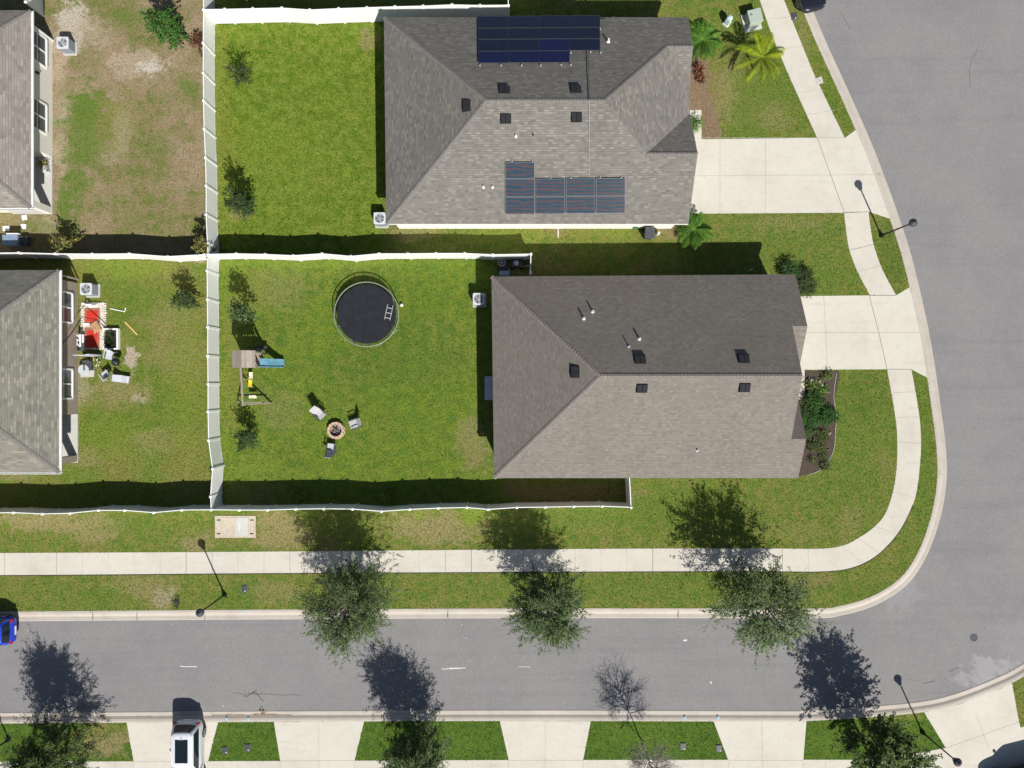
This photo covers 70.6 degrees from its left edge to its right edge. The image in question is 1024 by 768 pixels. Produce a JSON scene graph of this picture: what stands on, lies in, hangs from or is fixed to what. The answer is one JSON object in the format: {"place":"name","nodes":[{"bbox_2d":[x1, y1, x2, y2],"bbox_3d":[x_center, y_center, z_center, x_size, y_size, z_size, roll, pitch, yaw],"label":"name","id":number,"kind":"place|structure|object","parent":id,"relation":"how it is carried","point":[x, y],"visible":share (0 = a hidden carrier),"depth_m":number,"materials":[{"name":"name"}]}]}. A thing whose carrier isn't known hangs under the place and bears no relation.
{"place":"outdoors","nodes":[
{"label":"outdoors","id":0,"kind":"place"},
{"bbox_2d":[36,159,51,173],"bbox_3d":[-30.834,-14.338,47.536,1.178,0.748,0.822,0,90,0],"label":"plant pot","id":1,"kind":"object","parent":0,"point":[44,167],"visible":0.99,"depth_m":47.49,"materials":[{"name":"concrete"}]},
{"bbox_2d":[127,722,217,767],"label":"driveway","id":2,"kind":"structure","parent":0,"point":[150,743],"depth_m":47.99,"materials":[{"name":"concrete"}]},
{"bbox_2d":[171,719,205,767],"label":"parked car","id":3,"kind":"object","parent":2,"relation":"on","point":[187,742],"visible":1,"depth_m":46.48,"materials":[{"name":"white paint"}]},
{"bbox_2d":[291,487,308,504],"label":"bush","id":4,"kind":"object","parent":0,"point":[294,494],"visible":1,"depth_m":47.61,"materials":[{"name":"green plant"}]},
{"bbox_2d":[274,721,363,767],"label":"driveway","id":5,"kind":"structure","parent":0,"point":[297,742],"depth_m":47.99,"materials":[{"name":"concrete"}]},
{"bbox_2d":[0,370,920,574],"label":"pavement","id":6,"kind":"structure","parent":0,"point":[894,518],"depth_m":47.99,"materials":[{"name":"concrete"}]},
{"bbox_2d":[0,505,912,575],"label":"pavement edge","id":7,"kind":"object","parent":6,"relation":"on","point":[458,572],"visible":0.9,"depth_m":47.99,"materials":[{"name":"concrete"}]},
{"bbox_2d":[30,17,1017,767],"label":"pavement joints","id":8,"kind":"object","parent":6,"relation":"on","point":[730,549],"visible":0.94,"depth_m":47.98,"materials":[{"name":"concrete"}]},
{"bbox_2d":[0,0,1023,761],"bbox_3d":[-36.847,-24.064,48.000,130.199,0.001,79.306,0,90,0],"label":"lawn","id":9,"kind":"structure","parent":0,"point":[96,22],"depth_m":48.00,"materials":[{"name":"plant"}]},
{"bbox_2d":[2,233,30,246],"bbox_3d":[-32.650,-9.478,47.640,1.470,0.720,0.780,0,90,0],"label":"outdoor box","id":10,"kind":"object","parent":9,"relation":"on","point":[13,240],"visible":1,"depth_m":47.37,"materials":[{"name":"white paint"}]},
{"bbox_2d":[0,9,53,213],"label":"shingled house","id":11,"kind":"structure","parent":9,"relation":"on","point":[26,185],"depth_m":45.00,"materials":[{"name":"beige"}]},
{"bbox_2d":[34,29,47,68],"bbox_3d":[-30.448,-21.621,46.450,0.098,1.820,2.004,0,90,0],"label":"window","id":12,"kind":"structure","parent":11,"relation":"in","point":[40,41],"depth_m":46.76,"materials":[{"name":"glass"}]},
{"bbox_2d":[34,97,47,134],"bbox_3d":[-30.448,-17.288,46.450,0.098,1.820,2.004,0,90,0],"label":"window","id":13,"kind":"structure","parent":11,"relation":"in","point":[40,108],"depth_m":46.76,"materials":[{"name":"white paint"}]},
{"bbox_2d":[24,0,44,16],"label":"vinyl fence","id":14,"kind":"object","parent":9,"relation":"on","point":[36,6],"visible":1,"depth_m":47.30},
{"bbox_2d":[0,269,78,473],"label":"shingled house","id":15,"kind":"structure","parent":9,"relation":"on","point":[38,383],"depth_m":44.74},
{"bbox_2d":[62,291,73,323],"bbox_3d":[-28.749,-4.949,46.450,0.098,1.820,2.047,0,90,0],"label":"window","id":16,"kind":"structure","parent":15,"relation":"in","point":[67,297],"depth_m":46.82,"materials":[{"name":"glass"}]},
{"bbox_2d":[62,368,73,399],"bbox_3d":[-28.749,0.000,46.450,0.098,1.820,2.004,0,90,0],"label":"window","id":17,"kind":"structure","parent":15,"relation":"in","point":[67,374],"depth_m":46.82,"materials":[{"name":"glass"}]},
{"bbox_2d":[47,229,84,253],"bbox_3d":[-28.926,-9.195,47.028,1.874,1.996,1.922,0,90,0],"label":"shrub","id":18,"kind":"object","parent":9,"relation":"on","point":[59,241],"visible":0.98,"depth_m":46.59,"materials":[{"name":"yellow plant"}]},
{"bbox_2d":[56,37,76,55],"bbox_3d":[-29.291,-22.241,47.568,0.890,0.905,0.890,0,90,0],"label":"air conditioner","id":19,"kind":"object","parent":9,"relation":"on","point":[66,46],"visible":1,"depth_m":47.28,"materials":[{"name":"metal"}]},
{"bbox_2d":[73,352,101,359],"bbox_3d":[-27.796,-1.869,47.225,1.229,1.550,0.500,0,90,0],"label":"folding screen","id":20,"kind":"object","parent":9,"relation":"on","point":[89,355],"visible":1,"depth_m":47.32,"materials":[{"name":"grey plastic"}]},
{"bbox_2d":[81,370,93,376],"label":"paving slab","id":21,"kind":"structure","parent":9,"relation":"on","point":[90,373],"depth_m":47.96,"materials":[{"name":"concrete"}]},
{"bbox_2d":[78,364,88,374],"bbox_3d":[-28.163,-0.934,47.750,0.720,0.500,0.713,0,90,0],"label":"side table","id":22,"kind":"object","parent":21,"relation":"on","point":[81,371],"visible":1,"depth_m":47.50,"materials":[{"name":"grey plastic"}]},
{"bbox_2d":[80,283,99,297],"bbox_3d":[-27.768,-6.180,47.568,0.890,0.905,0.890,0,90,0],"label":"air conditioner","id":23,"kind":"object","parent":9,"relation":"on","point":[89,290],"visible":1,"depth_m":47.20,"materials":[{"name":"grey metal"}]},
{"bbox_2d":[82,360,97,370],"bbox_3d":[-27.786,-1.205,47.522,0.578,0.959,0.683,-5,90,0],"label":"plastic chair","id":24,"kind":"object","parent":9,"relation":"on","point":[88,363],"visible":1,"depth_m":47.43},
{"bbox_2d":[80,302,106,349],"bbox_3d":[-27.759,-3.847,47.965,1.771,0.110,3.178,0,90,0],"label":"patio pad","id":25,"kind":"object","parent":9,"relation":"on","point":[102,307],"visible":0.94,"depth_m":47.97,"materials":[{"name":"concrete"}]},
{"bbox_2d":[74,334,83,350],"bbox_3d":[-28.375,-2.719,47.550,0.287,0.900,1.100,0,90,0],"label":"plant rack","id":26,"kind":"object","parent":25,"relation":"on","point":[81,341],"visible":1,"depth_m":47.43,"materials":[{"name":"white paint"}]},
{"bbox_2d":[84,308,99,322],"bbox_3d":[-27.844,-4.524,47.952,1.020,0.027,0.977,0,90,0],"label":"outdoor mat","id":27,"kind":"object","parent":25,"relation":"on","point":[93,313],"visible":1,"depth_m":47.94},
{"bbox_2d":[85,328,99,348],"bbox_3d":[-27.844,-3.016,47.952,0.977,0.027,1.444,0,90,0],"label":"outdoor mat","id":28,"kind":"object","parent":25,"relation":"on","point":[92,339],"visible":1,"depth_m":47.94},
{"bbox_2d":[90,320,101,333],"bbox_3d":[-27.568,-3.780,47.882,0.608,0.094,0.805,-29,90,0],"label":"tan cloth","id":29,"kind":"object","parent":28,"relation":"on","point":[95,326],"visible":1,"depth_m":47.87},
{"bbox_2d":[90,356,102,370],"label":"potted plant","id":30,"kind":"object","parent":9,"relation":"on","point":[96,361],"visible":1,"depth_m":47.62,"materials":[{"name":"yellow plant"}]},
{"bbox_2d":[0,251,206,261],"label":"vinyl fence","id":31,"kind":"object","parent":9,"relation":"on","point":[128,255],"visible":0.95,"depth_m":46.96,"materials":[{"name":"plastic"}]},
{"bbox_2d":[98,369,110,381],"bbox_3d":[-26.685,-0.547,47.522,0.578,0.959,0.683,-35,90,0],"label":"plastic chair","id":32,"kind":"object","parent":9,"relation":"on","point":[105,374],"visible":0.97,"depth_m":47.54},
{"bbox_2d":[103,349,117,359],"bbox_3d":[-26.454,-1.927,47.522,0.578,0.959,0.683,10,90,0],"label":"plastic chair","id":33,"kind":"object","parent":9,"relation":"on","point":[109,354],"visible":0.96,"depth_m":47.54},
{"bbox_2d":[0,504,222,514],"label":"vinyl fence","id":34,"kind":"object","parent":9,"relation":"on","point":[123,508],"visible":1,"depth_m":46.92,"materials":[{"name":"plastic"}]},
{"bbox_2d":[103,328,119,349],"bbox_3d":[-26.506,-2.974,47.728,1.000,0.583,1.400,0,90,0],"label":"planter frame","id":35,"kind":"object","parent":9,"relation":"on","point":[111,338],"visible":1,"depth_m":47.72,"materials":[{"name":"white paint"}]},
{"bbox_2d":[112,375,130,382],"bbox_3d":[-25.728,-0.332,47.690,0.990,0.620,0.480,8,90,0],"label":"sun lounger","id":36,"kind":"object","parent":9,"relation":"on","point":[120,378],"visible":1,"depth_m":47.66,"materials":[{"name":"grey plastic"}]},
{"bbox_2d":[137,5,188,50],"bbox_3d":[-22.301,-22.851,46.335,2.380,3.375,2.642,44,90,0],"label":"shrub","id":37,"kind":"object","parent":9,"relation":"on","point":[162,25],"visible":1,"depth_m":45.75,"materials":[{"name":"green plant"}]},
{"bbox_2d":[169,288,202,310],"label":"tree","id":38,"kind":"object","parent":9,"relation":"on","point":[184,298],"visible":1,"depth_m":46.25,"materials":[{"name":"green plant"}]},
{"bbox_2d":[188,33,202,56],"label":"shrub","id":39,"kind":"object","parent":9,"relation":"on","point":[195,41],"visible":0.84,"depth_m":47.42,"materials":[{"name":"red plant"}]},
{"bbox_2d":[190,233,219,257],"bbox_3d":[-19.842,-8.852,46.895,1.415,2.256,1.415,28,90,0],"label":"shrub","id":40,"kind":"object","parent":9,"relation":"on","point":[200,245],"visible":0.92,"depth_m":46.22,"materials":[{"name":"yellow plant"}]},
{"bbox_2d":[202,0,219,259],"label":"vinyl fence","id":41,"kind":"object","parent":9,"relation":"on","point":[209,127],"visible":0.98,"depth_m":46.98,"materials":[{"name":"plastic"}]},
{"bbox_2d":[196,592,226,616],"bbox_3d":[-19.073,13.975,45.975,0.520,4.090,0.507,0,90,0],"label":"street lamp","id":42,"kind":"object","parent":9,"relation":"on","point":[199,612],"visible":1,"depth_m":44.48,"materials":[{"name":"black metal"}]},
{"bbox_2d":[206,256,224,510],"bbox_3d":[-19.373,-0.049,47.068,0.360,1.905,16.327,-1,90,0],"label":"vinyl fence","id":43,"kind":"object","parent":9,"relation":"on","point":[213,410],"visible":1,"depth_m":47.00,"materials":[{"name":"plastic"}]},
{"bbox_2d":[215,516,255,537],"bbox_3d":[-18.350,9.473,47.969,2.700,0.102,1.460,0,90,0],"label":"utility vault","id":44,"kind":"object","parent":9,"relation":"on","point":[235,526],"visible":1,"depth_m":47.92,"materials":[{"name":"concrete"}]},
{"bbox_2d":[222,59,253,87],"bbox_3d":[-17.488,-19.809,46.656,1.680,2.734,1.690,36,90,0],"label":"shrub","id":45,"kind":"object","parent":9,"relation":"on","point":[240,75],"visible":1,"depth_m":46.00,"materials":[{"name":"green plant"}]},
{"bbox_2d":[222,183,256,223],"bbox_3d":[-17.187,-11.453,46.300,2.034,3.446,1.880,32,90,0],"label":"shrub","id":46,"kind":"object","parent":9,"relation":"on","point":[242,204],"visible":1,"depth_m":45.41,"materials":[{"name":"green plant"}]},
{"bbox_2d":[227,293,258,323],"bbox_3d":[-17.280,-4.647,46.454,1.577,3.140,2.096,-22,90,0],"label":"tree","id":47,"kind":"object","parent":9,"relation":"on","point":[237,311],"visible":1,"depth_m":45.56,"materials":[{"name":"green plant"}]},
{"bbox_2d":[230,425,260,452],"bbox_3d":[-17.064,3.520,46.893,1.618,2.263,1.628,-20,90,0],"label":"tree","id":48,"kind":"object","parent":9,"relation":"on","point":[243,438],"visible":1,"depth_m":46.32,"materials":[{"name":"green plant"}]},
{"bbox_2d":[232,346,283,405],"bbox_3d":[-16.556,-0.509,46.532,2.676,3.016,4.045,12,90,0],"label":"playset","id":49,"kind":"object","parent":9,"relation":"on","point":[241,359],"visible":1,"depth_m":46.07,"materials":[{"name":"brown wood"}]},
{"bbox_2d":[308,405,328,419],"bbox_3d":[-12.722,1.890,47.472,0.660,1.040,1.006,-45,90,0],"label":"garden chair","id":50,"kind":"object","parent":9,"relation":"on","point":[319,413],"visible":1,"depth_m":47.42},
{"bbox_2d":[323,442,336,458],"bbox_3d":[-11.909,4.355,47.472,0.660,1.040,1.006,6,90,0],"label":"garden chair","id":51,"kind":"object","parent":9,"relation":"on","point":[330,449],"visible":1,"depth_m":47.51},
{"bbox_2d":[327,421,344,438],"bbox_3d":[-11.646,3.057,47.852,1.185,0.335,1.191,0,90,0],"label":"fire pit","id":52,"kind":"object","parent":9,"relation":"on","point":[338,430],"visible":1,"depth_m":47.78,"materials":[{"name":"beige stone"}]},
{"bbox_2d":[290,550,409,668],"bbox_3d":[-9.842,13.560,44.986,6.867,6.074,6.892,0,90,0],"label":"elm tree","id":53,"kind":"object","parent":9,"relation":"on","point":[364,607],"visible":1,"depth_m":43.24,"materials":[{"name":"green plant"}]},
{"bbox_2d":[349,417,362,429],"bbox_3d":[-10.266,2.582,47.472,1.006,1.040,0.660,-20,90,0],"label":"garden chair","id":54,"kind":"object","parent":9,"relation":"on","point":[355,423],"visible":1,"depth_m":47.59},
{"bbox_2d":[205,0,509,24],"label":"vinyl fence","id":55,"kind":"object","parent":9,"relation":"on","point":[308,15],"visible":0.91,"depth_m":46.92,"materials":[{"name":"plastic"}]},
{"bbox_2d":[334,282,398,346],"bbox_3d":[-9.486,-4.545,47.542,4.264,0.907,4.264,0,90,0],"label":"trampoline","id":56,"kind":"object","parent":9,"relation":"on","point":[361,312],"visible":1,"depth_m":47.14,"materials":[{"name":"fabric"}]},
{"bbox_2d":[209,252,531,275],"bbox_3d":[-9.021,-7.727,47.068,20.663,1.905,1.386,0,90,0],"label":"vinyl fence","id":57,"kind":"object","parent":9,"relation":"on","point":[383,256],"visible":1,"depth_m":46.87,"materials":[{"name":"plastic"}]},
{"bbox_2d":[374,212,388,227],"bbox_3d":[-8.620,-10.790,47.568,0.890,0.905,0.890,0,90,0],"label":"air conditioner","id":58,"kind":"object","parent":9,"relation":"on","point":[379,219],"visible":0.94,"depth_m":47.17,"materials":[{"name":"grey metal"}]},
{"bbox_2d":[379,490,394,504],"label":"shrub","id":59,"kind":"object","parent":9,"relation":"on","point":[388,497],"visible":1,"depth_m":47.62,"materials":[{"name":"green plant"}]},
{"bbox_2d":[212,478,632,512],"bbox_3d":[-5.726,7.827,47.068,26.813,1.905,2.142,-4,90,0],"label":"vinyl fence","id":60,"kind":"object","parent":9,"relation":"on","point":[516,505],"visible":0.95,"depth_m":46.94,"materials":[{"name":"plastic"}]},
{"bbox_2d":[473,293,485,306],"bbox_3d":[-2.154,-5.533,47.568,0.890,0.905,0.890,0,90,0],"label":"air conditioner","id":61,"kind":"object","parent":9,"relation":"on","point":[479,299],"visible":1,"depth_m":47.14,"materials":[{"name":"grey metal"}]},
{"bbox_2d":[498,261,508,270],"bbox_3d":[-0.589,-7.788,47.788,0.720,0.425,0.640,0,90,0],"label":"air conditioner","id":62,"kind":"object","parent":9,"relation":"on","point":[505,267],"visible":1,"depth_m":47.58,"materials":[{"name":"grey metal"}]},
{"bbox_2d":[510,258,531,268],"bbox_3d":[0.593,-7.961,47.519,1.411,0.962,0.660,0,90,0],"label":"lawn mower","id":63,"kind":"object","parent":9,"relation":"on","point":[516,263],"visible":1,"depth_m":47.70,"materials":[{"name":"grey plastic"}]},
{"bbox_2d":[383,15,697,228],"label":"shingled house","id":64,"kind":"structure","parent":9,"relation":"on","point":[544,122],"depth_m":43.79,"materials":[{"name":"grey"}]},
{"bbox_2d":[501,555,590,656],"bbox_3d":[2.228,13.609,44.929,5.833,6.196,5.732,32,90,0],"label":"elm tree","id":65,"kind":"object","parent":9,"relation":"on","point":[544,598],"visible":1,"depth_m":43.19,"materials":[{"name":"green plant"}]},
{"bbox_2d":[485,274,806,479],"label":"shingled house","id":66,"kind":"structure","parent":9,"relation":"on","point":[668,376],"depth_m":43.75,"materials":[{"name":"grey"}]},
{"bbox_2d":[642,226,654,239],"bbox_3d":[8.965,-9.886,47.470,0.700,1.059,0.844,4,90,0],"label":"wheelie bin","id":67,"kind":"object","parent":9,"relation":"on","point":[649,233],"visible":1,"depth_m":46.95,"materials":[{"name":"plastic"}]},
{"bbox_2d":[676,210,712,248],"bbox_3d":[11.826,-10.066,47.502,2.277,1.044,2.427,-30,90,0],"label":"palm tree","id":68,"kind":"object","parent":9,"relation":"on","point":[696,237],"visible":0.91,"depth_m":47.13,"materials":[{"name":"green plant"}]},
{"bbox_2d":[689,19,721,60],"bbox_3d":[12.523,-22.716,47.665,2.717,0.724,2.831,0,90,0],"label":"palm tree","id":69,"kind":"object","parent":9,"relation":"on","point":[706,37],"visible":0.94,"depth_m":47.46,"materials":[{"name":"green plant"}]},
{"bbox_2d":[690,46,721,138],"bbox_3d":[12.084,-19.551,47.990,2.511,0.001,7.046,-11,90,0],"label":"garden bed","id":70,"kind":"object","parent":9,"relation":"on","point":[709,111],"visible":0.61,"depth_m":47.99,"materials":[{"name":"soil"}]},
{"bbox_2d":[691,115,705,133],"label":"shrub","id":71,"kind":"object","parent":70,"relation":"on","point":[695,124],"visible":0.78,"depth_m":47.41,"materials":[{"name":"green plant"}]},
{"bbox_2d":[694,60,705,77],"bbox_3d":[12.328,-20.746,47.694,0.999,0.653,1.146,0,90,0],"label":"cordyline","id":72,"kind":"object","parent":70,"relation":"on","point":[700,66],"visible":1,"depth_m":47.56,"materials":[{"name":"red plant"}]},
{"bbox_2d":[722,15,732,27],"bbox_3d":[14.243,-23.934,47.585,0.440,0.870,0.440,35,90,0],"label":"utility pedestal","id":73,"kind":"object","parent":9,"relation":"on","point":[727,21],"visible":1,"depth_m":47.42,"materials":[{"name":"white paint"}]},
{"bbox_2d":[740,8,763,32],"bbox_3d":[15.864,-24.001,47.597,1.170,0.845,1.170,-14,90,0],"label":"transformer","id":74,"kind":"object","parent":9,"relation":"on","point":[752,20],"visible":1,"depth_m":47.39,"materials":[{"name":"metal"}]},
{"bbox_2d":[733,31,785,83],"bbox_3d":[16.019,-21.058,46.978,3.443,2.088,3.365,0,90,0],"label":"palm tree","id":75,"kind":"object","parent":9,"relation":"on","point":[769,54],"visible":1,"depth_m":46.15,"materials":[{"name":"green plant"}]},
{"bbox_2d":[699,551,837,669],"bbox_3d":[15.451,13.849,45.073,7.680,5.903,6.991,0,90,0],"label":"elm tree","id":76,"kind":"object","parent":9,"relation":"on","point":[755,600],"visible":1,"depth_m":43.29,"materials":[{"name":"green plant"}]},
{"bbox_2d":[778,258,802,280],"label":"shrub","id":77,"kind":"object","parent":9,"relation":"on","point":[788,267],"visible":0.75,"depth_m":47.35,"materials":[{"name":"green plant"}]},
{"bbox_2d":[796,266,818,292],"bbox_3d":[19.288,-6.921,47.600,1.764,0.961,1.554,-24,90,0],"label":"shrub","id":78,"kind":"object","parent":9,"relation":"on","point":[806,275],"visible":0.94,"depth_m":47.36,"materials":[{"name":"green plant"}]},
{"bbox_2d":[800,278,819,298],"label":"shrub","id":79,"kind":"object","parent":9,"relation":"on","point":[810,289],"visible":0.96,"depth_m":47.58,"materials":[{"name":"green plant"}]},
{"bbox_2d":[798,370,839,476],"bbox_3d":[19.946,2.625,47.990,3.606,0.001,7.058,0,90,0],"label":"garden bed","id":80,"kind":"object","parent":9,"relation":"on","point":[806,467],"visible":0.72,"depth_m":47.99,"materials":[{"name":"soil"}]},
{"bbox_2d":[800,405,814,425],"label":"shrub","id":81,"kind":"object","parent":80,"relation":"on","point":[804,415],"visible":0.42,"depth_m":47.55,"materials":[{"name":"green plant"}]},
{"bbox_2d":[804,420,816,438],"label":"shrub","id":82,"kind":"object","parent":80,"relation":"on","point":[807,429],"visible":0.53,"depth_m":47.67,"materials":[{"name":"green plant"}]},
{"bbox_2d":[799,390,825,416],"bbox_3d":[19.835,1.246,47.709,1.570,0.848,1.599,-40,90,0],"label":"shrub","id":83,"kind":"object","parent":80,"relation":"on","point":[815,401],"visible":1,"depth_m":47.52,"materials":[{"name":"green plant"}]},
{"bbox_2d":[804,409,822,429],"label":"shrub","id":84,"kind":"object","parent":80,"relation":"on","point":[815,422],"visible":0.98,"depth_m":47.64,"materials":[{"name":"green plant"}]},
{"bbox_2d":[813,400,841,428],"bbox_3d":[20.814,2.108,47.718,1.759,0.882,1.573,39,90,0],"label":"shrub","id":85,"kind":"object","parent":80,"relation":"on","point":[828,413],"visible":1,"depth_m":47.52,"materials":[{"name":"green plant"}]},
{"bbox_2d":[879,219,917,237],"bbox_3d":[24.510,-9.855,45.975,0.520,4.090,0.507,0,90,0],"label":"street lamp","id":86,"kind":"object","parent":9,"relation":"on","point":[912,222],"visible":1,"depth_m":44.76,"materials":[{"name":"black metal"}]},
{"bbox_2d":[0,0,1023,712],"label":"road","id":87,"kind":"structure","parent":0,"point":[946,140],"depth_m":48.10,"materials":[{"name":"asphalt"}]},
{"bbox_2d":[0,614,16,645],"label":"parked car","id":88,"kind":"object","parent":87,"relation":"on","point":[8,628],"visible":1,"depth_m":47.00,"materials":[{"name":"blue paint"}]},
{"bbox_2d":[6,707,287,716],"bbox_3d":[-7.649,21.818,48.074,52.670,0.008,0.754,0,90,0],"label":"gutter stain","id":89,"kind":"object","parent":87,"relation":"on","point":[262,713],"visible":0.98,"depth_m":48.08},
{"bbox_2d":[0,663,1023,723],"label":"kerb","id":90,"kind":"structure","parent":87,"relation":"on","point":[1003,680],"depth_m":48.06,"materials":[{"name":"concrete"}]},
{"bbox_2d":[55,12,1016,701],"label":"road cracks","id":91,"kind":"object","parent":87,"relation":"on","point":[763,694],"visible":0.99,"depth_m":48.10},
{"bbox_2d":[795,0,825,12],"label":"parked car","id":92,"kind":"object","parent":87,"relation":"on","point":[807,6],"visible":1,"depth_m":47.27,"materials":[{"name":"black paint"}]},
{"bbox_2d":[0,677,1023,761],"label":"lawn","id":93,"kind":"structure","parent":0,"point":[599,745],"depth_m":48.00,"materials":[{"name":"plant"}]},
{"bbox_2d":[0,705,115,767],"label":"elm tree","id":94,"kind":"object","parent":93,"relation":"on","point":[35,757],"visible":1,"depth_m":44.90,"materials":[{"name":"green plant"}]},
{"bbox_2d":[377,710,452,767],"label":"elm tree","id":95,"kind":"object","parent":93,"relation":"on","point":[418,755],"visible":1,"depth_m":44.53,"materials":[{"name":"green plant"}]},
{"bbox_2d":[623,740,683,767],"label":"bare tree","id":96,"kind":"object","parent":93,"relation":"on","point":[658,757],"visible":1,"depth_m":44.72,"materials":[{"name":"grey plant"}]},
{"bbox_2d":[830,711,942,767],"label":"oak tree","id":97,"kind":"object","parent":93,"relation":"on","point":[886,741],"visible":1,"depth_m":43.76,"materials":[{"name":"green plant"}]},
{"bbox_2d":[920,730,961,766],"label":"street lamp","id":98,"kind":"object","parent":93,"relation":"on","point":[957,762],"visible":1,"depth_m":44.87,"materials":[{"name":"black metal"}]},
{"bbox_2d":[0,727,1023,767],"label":"pavement","id":99,"kind":"structure","parent":0,"point":[946,761],"depth_m":47.99,"materials":[{"name":"concrete"}]},
{"bbox_2d":[500,721,590,767],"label":"driveway","id":100,"kind":"structure","parent":0,"point":[525,740],"depth_m":47.99,"materials":[{"name":"concrete"}]},
{"bbox_2d":[690,110,701,139],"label":"path","id":101,"kind":"structure","parent":0,"point":[698,134],"depth_m":47.98,"materials":[{"name":"concrete"}]},
{"bbox_2d":[714,721,805,767],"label":"driveway","id":102,"kind":"structure","parent":0,"point":[779,740],"depth_m":47.99,"materials":[{"name":"concrete"}]},
{"bbox_2d":[690,130,889,218],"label":"driveway","id":103,"kind":"structure","parent":0,"point":[804,183],"depth_m":47.99,"materials":[{"name":"concrete"}]},
{"bbox_2d":[799,369,804,398],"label":"path","id":104,"kind":"structure","parent":0,"point":[802,392],"depth_m":47.98,"materials":[{"name":"concrete"}]},
{"bbox_2d":[760,0,844,137],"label":"pavement","id":105,"kind":"structure","parent":0,"point":[824,124],"depth_m":47.99,"materials":[{"name":"concrete"}]},
{"bbox_2d":[800,287,926,376],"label":"driveway","id":106,"kind":"structure","parent":0,"point":[850,351],"depth_m":47.99,"materials":[{"name":"concrete"}]},
{"bbox_2d":[844,212,895,294],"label":"pavement","id":107,"kind":"structure","parent":0,"point":[875,281],"depth_m":47.99,"materials":[{"name":"concrete"}]},
{"bbox_2d":[924,684,1023,767],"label":"driveway","id":108,"kind":"structure","parent":0,"point":[996,710],"depth_m":47.99,"materials":[{"name":"concrete"}]},
{"label":"ground","id":109,"kind":"structure","parent":0,"visible":0},
{"bbox_2d":[0,12,946,620],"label":"kerb","id":110,"kind":"structure","parent":109,"relation":"on","point":[904,580],"depth_m":48.06,"materials":[{"name":"concrete"}]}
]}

